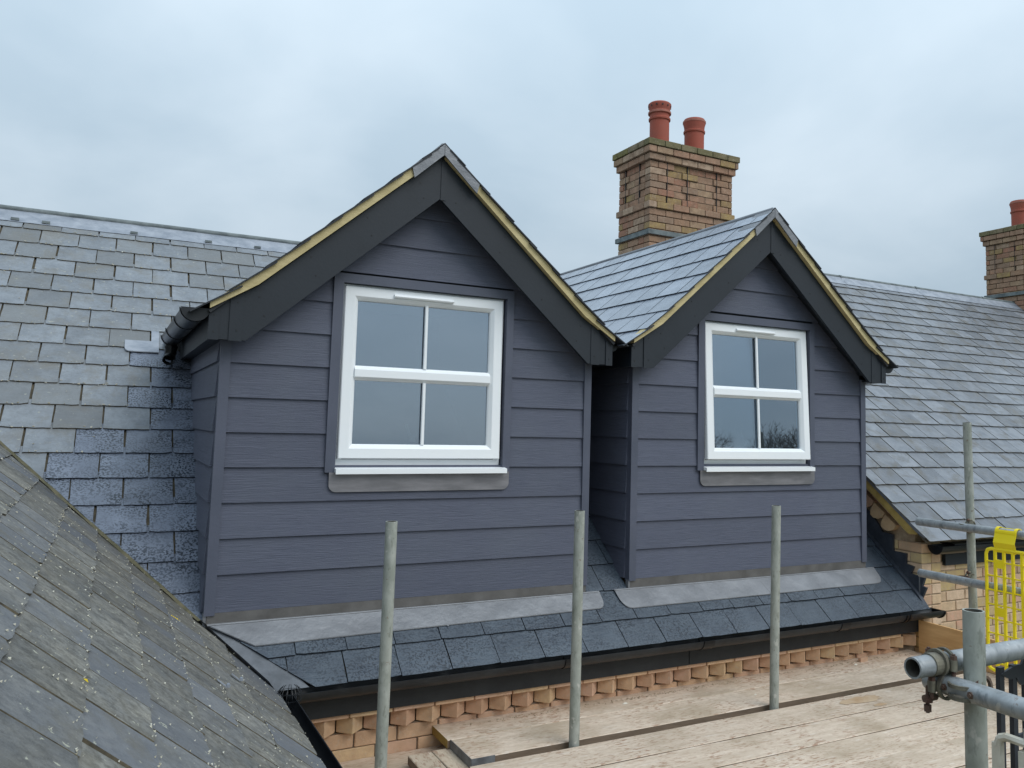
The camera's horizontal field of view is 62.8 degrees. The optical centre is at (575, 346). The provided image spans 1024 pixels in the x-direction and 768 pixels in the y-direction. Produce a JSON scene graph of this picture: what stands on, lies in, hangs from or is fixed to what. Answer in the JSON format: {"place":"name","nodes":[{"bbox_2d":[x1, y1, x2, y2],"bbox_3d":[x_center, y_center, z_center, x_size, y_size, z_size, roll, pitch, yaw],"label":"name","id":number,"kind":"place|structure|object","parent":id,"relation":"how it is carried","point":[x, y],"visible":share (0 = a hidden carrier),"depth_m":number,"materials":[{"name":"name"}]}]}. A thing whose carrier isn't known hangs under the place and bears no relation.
{"place":"outdoors","nodes":[
{"label":"outdoors","id":0,"kind":"place"},
{"bbox_2d":[374,521,397,767],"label":"scaffold pole","id":1,"kind":"object","parent":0,"point":[384,681],"visible":1,"depth_m":3.22,"materials":[{"name":"grey metal"}]},
{"bbox_3d":[-0.346,1.715,2.653,0.212,0.037,1.840,4,-6,-29],"label":"scaffold board","id":2,"kind":"object","parent":1,"relation":"on","visible":0},
{"bbox_2d":[408,752,445,767],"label":"scaffold board","id":3,"kind":"object","parent":2,"relation":"on","point":[427,760],"visible":1,"depth_m":3.49,"materials":[{"name":"beige wood"}]},
{"bbox_2d":[0,0,1023,296],"label":"sky","id":4,"kind":"structure","parent":0,"point":[887,136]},
{"bbox_2d":[922,675,1023,720],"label":"scaffold rail","id":5,"kind":"object","parent":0,"point":[1000,701],"visible":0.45,"depth_m":1.73,"materials":[{"name":"silver metal"}]},
{"bbox_2d":[962,608,987,767],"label":"scaffold pole","id":6,"kind":"object","parent":5,"relation":"attached to","point":[974,670],"visible":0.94,"depth_m":1.80,"materials":[{"name":"grey metal"}]},
{"bbox_2d":[904,638,1023,678],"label":"scaffold rail","id":7,"kind":"object","parent":6,"relation":"attached to","point":[920,666],"visible":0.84,"depth_m":1.90,"materials":[{"name":"grey metal"}]},
{"bbox_2d":[922,651,949,676],"bbox_3d":[0.792,0.699,1.843,0.045,0.049,0.049,4,-6,-29],"label":"rail sleeve","id":8,"kind":"object","parent":7,"relation":"attached to","point":[937,657],"visible":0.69,"depth_m":1.82,"materials":[{"name":"metal"}]},
{"bbox_2d":[925,647,957,700],"bbox_3d":[0.809,0.723,1.850,0.067,0.108,0.065,0,-6,16],"label":"scaffold coupler","id":9,"kind":"object","parent":7,"relation":"attached to","point":[951,663],"visible":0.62,"depth_m":1.83,"materials":[{"name":"metal"}]},
{"bbox_2d":[922,685,937,712],"bbox_3d":[0.781,0.777,1.845,0.037,0.057,0.022,4,-6,-29],"label":"hanging bolt","id":10,"kind":"object","parent":9,"relation":"hanging from","point":[927,699],"visible":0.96,"depth_m":1.84,"materials":[{"name":"brown metal"}]},
{"bbox_2d":[995,659,1023,767],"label":"brick guard","id":11,"kind":"object","parent":7,"relation":"hanging from","point":[1013,673],"visible":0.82,"depth_m":2.06,"materials":[{"name":"black plastic"}]},
{"bbox_2d":[941,675,992,702],"bbox_3d":[0.854,0.741,1.812,0.108,0.080,0.080,4,-6,-29],"label":"scaffold coupler","id":12,"kind":"object","parent":6,"relation":"attached to","point":[962,688],"visible":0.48,"depth_m":1.78,"materials":[{"name":"metal"}]},
{"bbox_2d":[991,733,1023,767],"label":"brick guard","id":13,"kind":"object","parent":5,"relation":"hanging from","point":[998,757],"visible":1,"depth_m":1.66,"materials":[{"name":"white plastic"}]},
{"label":"ground","id":14,"kind":"structure","parent":0,"visible":0},
{"bbox_2d":[0,441,325,767],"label":"cross wing","id":15,"kind":"structure","parent":14,"relation":"on","point":[113,654],"depth_m":2.05,"materials":[{"name":"grey stone"}]},
{"bbox_2d":[277,690,341,767],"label":"wing gutter","id":16,"kind":"object","parent":15,"relation":"attached to","point":[326,756],"visible":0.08,"depth_m":2.98,"materials":[{"name":"black plastic"}]},
{"bbox_2d":[278,684,301,708],"bbox_3d":[-1.137,1.391,3.316,0.097,0.085,0.097,4,-6,-29],"label":"leaf guard","id":17,"kind":"object","parent":16,"relation":"on","point":[282,696],"visible":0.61,"depth_m":3.31,"materials":[{"name":"plastic"}]},
{"bbox_2d":[0,204,929,762],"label":"dormered house","id":18,"kind":"structure","parent":14,"relation":"on","point":[96,410],"depth_m":4.40,"materials":[{"name":"stone"}]},
{"bbox_2d":[340,745,445,767],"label":"scaffold board","id":19,"kind":"object","parent":18,"relation":"on","point":[398,760],"visible":0.38,"depth_m":3.60,"materials":[{"name":"beige wood"}]},
{"bbox_2d":[432,748,468,767],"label":"scaffold board","id":20,"kind":"object","parent":19,"relation":"on","point":[448,758],"visible":0.3,"depth_m":3.51,"materials":[{"name":"beige wood"}]},
{"bbox_2d":[432,649,921,748],"bbox_3d":[0.775,1.832,4.469,3.168,0.037,0.212,4,-6,-29],"label":"scaffold board","id":21,"kind":"object","parent":20,"relation":"on","point":[444,734],"visible":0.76,"depth_m":4.23,"materials":[{"name":"beige wood"}]},
{"bbox_2d":[465,654,905,725],"bbox_3d":[0.795,1.815,4.497,2.970,0.004,0.067,4,-6,-29],"label":"mortar debris","id":22,"kind":"object","parent":21,"relation":"on","point":[682,689],"visible":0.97,"depth_m":4.35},
{"bbox_2d":[858,656,867,661],"bbox_3d":[1.723,1.877,5.015,0.060,0.024,0.020,4,-6,-29],"label":"timber offcut","id":23,"kind":"object","parent":21,"relation":"on","point":[863,659],"visible":1,"depth_m":5.01,"materials":[{"name":"wood"}]},
{"bbox_2d":[452,663,962,761],"bbox_3d":[0.891,1.817,4.276,3.155,0.037,0.236,4,-6,-29],"label":"scaffold board","id":24,"kind":"object","parent":20,"relation":"on","point":[522,742],"visible":0.79,"depth_m":4.01,"materials":[{"name":"beige wood"}]},
{"bbox_2d":[450,740,494,766],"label":"end band","id":25,"kind":"object","parent":24,"relation":"attached to","point":[465,758],"visible":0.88,"depth_m":3.45,"materials":[{"name":"grey metal"}]},
{"bbox_2d":[769,505,780,709],"bbox_3d":[0.997,1.449,4.191,0.058,1.286,0.050,4,-6,-29],"label":"scaffold pole","id":26,"kind":"object","parent":24,"relation":"attached to","point":[775,607],"visible":0.72,"depth_m":4.19,"materials":[{"name":"grey metal"}]},
{"bbox_2d":[469,672,1008,767],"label":"scaffold board","id":27,"kind":"object","parent":20,"relation":"on","point":[599,754],"visible":0.66,"depth_m":3.78,"materials":[{"name":"beige wood"}]},
{"bbox_2d":[569,510,584,747],"bbox_3d":[0.000,1.369,3.638,0.046,1.292,0.050,4,-6,-29],"label":"scaffold pole","id":28,"kind":"object","parent":27,"relation":"attached to","point":[576,636],"visible":1,"depth_m":3.63,"materials":[{"name":"grey metal"}]},
{"bbox_2d":[840,695,882,704],"bbox_3d":[1.459,1.811,4.286,0.291,0.001,0.094,4,-6,-29],"label":"damp stain","id":29,"kind":"object","parent":27,"relation":"on","point":[864,699],"visible":1,"depth_m":4.29,"materials":[{"name":"beige wood"}]},
{"bbox_2d":[963,422,977,608],"bbox_3d":[2.198,1.293,4.635,0.046,1.740,0.176,-2,-7,34],"label":"scaffold pole","id":30,"kind":"object","parent":27,"relation":"attached to","point":[969,501],"visible":0.47,"depth_m":4.63,"materials":[{"name":"grey metal"}]},
{"bbox_2d":[959,571,973,577],"bbox_3d":[2.155,1.278,4.608,0.105,0.080,0.080,4,-6,-29],"label":"scaffold coupler","id":31,"kind":"object","parent":30,"relation":"attached to","point":[969,573],"visible":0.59,"depth_m":4.61,"materials":[{"name":"metal"}]},
{"bbox_2d":[917,569,1020,596],"bbox_3d":[2.450,1.233,3.970,0.045,0.045,1.930,4,-6,-29],"label":"scaffold rail","id":32,"kind":"object","parent":31,"relation":"attached to","point":[955,579],"visible":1,"depth_m":4.56,"materials":[{"name":"grey metal"}]},
{"bbox_2d":[959,518,975,532],"bbox_3d":[2.156,0.989,4.606,0.105,0.080,0.080,4,-6,-29],"label":"scaffold coupler","id":33,"kind":"object","parent":30,"relation":"attached to","point":[969,520],"visible":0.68,"depth_m":4.61,"materials":[{"name":"metal"}]},
{"bbox_2d":[915,517,1023,539],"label":"scaffold rail","id":34,"kind":"object","parent":33,"relation":"attached to","point":[965,527],"visible":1,"depth_m":4.58,"materials":[{"name":"grey metal"}]},
{"bbox_2d":[984,526,1023,671],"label":"brick guard","id":35,"kind":"object","parent":34,"relation":"hanging from","point":[1004,542],"visible":0.9,"depth_m":4.33,"materials":[{"name":"yellow plastic"}]},
{"bbox_2d":[595,682,1020,767],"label":"scaffold board","id":36,"kind":"object","parent":20,"relation":"on","point":[741,749],"visible":0.65,"depth_m":3.74,"materials":[{"name":"beige wood"}]},
{"bbox_2d":[720,709,1021,767],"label":"scaffold board","id":37,"kind":"object","parent":20,"relation":"on","point":[844,752],"visible":0.65,"depth_m":3.67,"materials":[{"name":"beige wood"}]},
{"bbox_2d":[837,722,1022,767],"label":"scaffold board","id":38,"kind":"object","parent":20,"relation":"on","point":[949,754],"visible":0.61,"depth_m":3.55,"materials":[{"name":"beige wood"}]},
{"bbox_2d":[959,754,1010,767],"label":"scaffold board","id":39,"kind":"object","parent":20,"relation":"on","point":[1007,761],"visible":0.17,"depth_m":3.51,"materials":[{"name":"beige wood"}]},
{"bbox_2d":[919,620,1020,673],"bbox_3d":[2.530,1.772,4.631,0.018,0.196,1.478,4,-6,-29],"label":"toe board","id":40,"kind":"object","parent":39,"relation":"on","point":[932,635],"visible":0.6,"depth_m":5.14,"materials":[{"name":"brown wood"}]},
{"bbox_2d":[180,143,628,645],"bbox_3d":[-1.350,0.257,5.139,2.131,2.286,2.863,4,-6,-29],"label":"dormer","id":41,"kind":"object","parent":18,"relation":"on","point":[440,262],"visible":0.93,"depth_m":3.96,"materials":[{"name":"grey wood"}]},
{"bbox_2d":[160,306,208,364],"bbox_3d":[-1.943,-0.026,4.106,0.116,0.169,1.521,4,-6,-29],"label":"dormer gutter","id":42,"kind":"object","parent":41,"relation":"attached to","point":[183,324],"visible":0.99,"depth_m":3.90,"materials":[{"name":"black plastic"}]},
{"bbox_2d":[334,284,506,473],"bbox_3d":[-0.733,0.170,4.053,0.842,0.875,0.138,4,-6,-29],"label":"window","id":43,"kind":"structure","parent":41,"relation":"in","point":[347,452],"depth_m":4.01,"materials":[{"name":"white plastic"}]},
{"bbox_2d":[282,607,945,703],"bbox_3d":[0.566,1.561,4.348,4.001,0.060,0.116,4,-6,-29],"label":"eaves gutter","id":44,"kind":"object","parent":18,"relation":"attached to","point":[347,689],"visible":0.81,"depth_m":4.04,"materials":[{"name":"plastic"}]},
{"bbox_2d":[612,100,739,254],"bbox_3d":[1.001,-1.520,8.392,1.107,1.699,0.657,4,-6,-29],"label":"chimney","id":45,"kind":"object","parent":18,"relation":"on","point":[668,189],"visible":0.8,"depth_m":8.14,"materials":[{"name":"brick"}]},
{"bbox_2d":[560,207,898,607],"bbox_3d":[0.472,0.398,6.151,2.132,2.286,2.863,4,-6,-29],"label":"dormer","id":46,"kind":"object","parent":18,"relation":"on","point":[753,338],"visible":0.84,"depth_m":4.98,"materials":[{"name":"grey wood"}]},
{"bbox_2d":[704,321,814,471],"bbox_3d":[1.090,0.311,5.066,0.842,0.875,0.138,4,-6,-29],"label":"window","id":47,"kind":"structure","parent":46,"relation":"in","point":[780,387],"depth_m":5.05,"materials":[{"name":"white plastic"}]},
{"bbox_2d":[886,365,892,373],"bbox_3d":[1.675,0.200,6.128,0.116,0.059,1.506,4,-6,-29],"label":"dormer gutter","id":48,"kind":"object","parent":46,"relation":"attached to","point":[889,369],"visible":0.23,"depth_m":5.48,"materials":[{"name":"black plastic"}]},
{"bbox_2d":[824,273,1023,653],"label":"neighbouring house","id":49,"kind":"structure","parent":14,"relation":"on","point":[957,359],"depth_m":6.75,"materials":[{"name":"stone"}]},
{"bbox_2d":[928,540,1023,554],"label":"neighbour gutter","id":50,"kind":"object","parent":49,"relation":"attached to","point":[937,549],"visible":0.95,"depth_m":5.39,"materials":[{"name":"plastic"}]},
{"bbox_2d":[979,199,1023,309],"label":"chimney","id":51,"kind":"object","parent":49,"relation":"on","point":[1004,277],"visible":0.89,"depth_m":11.04,"materials":[{"name":"brick"}]}
]}

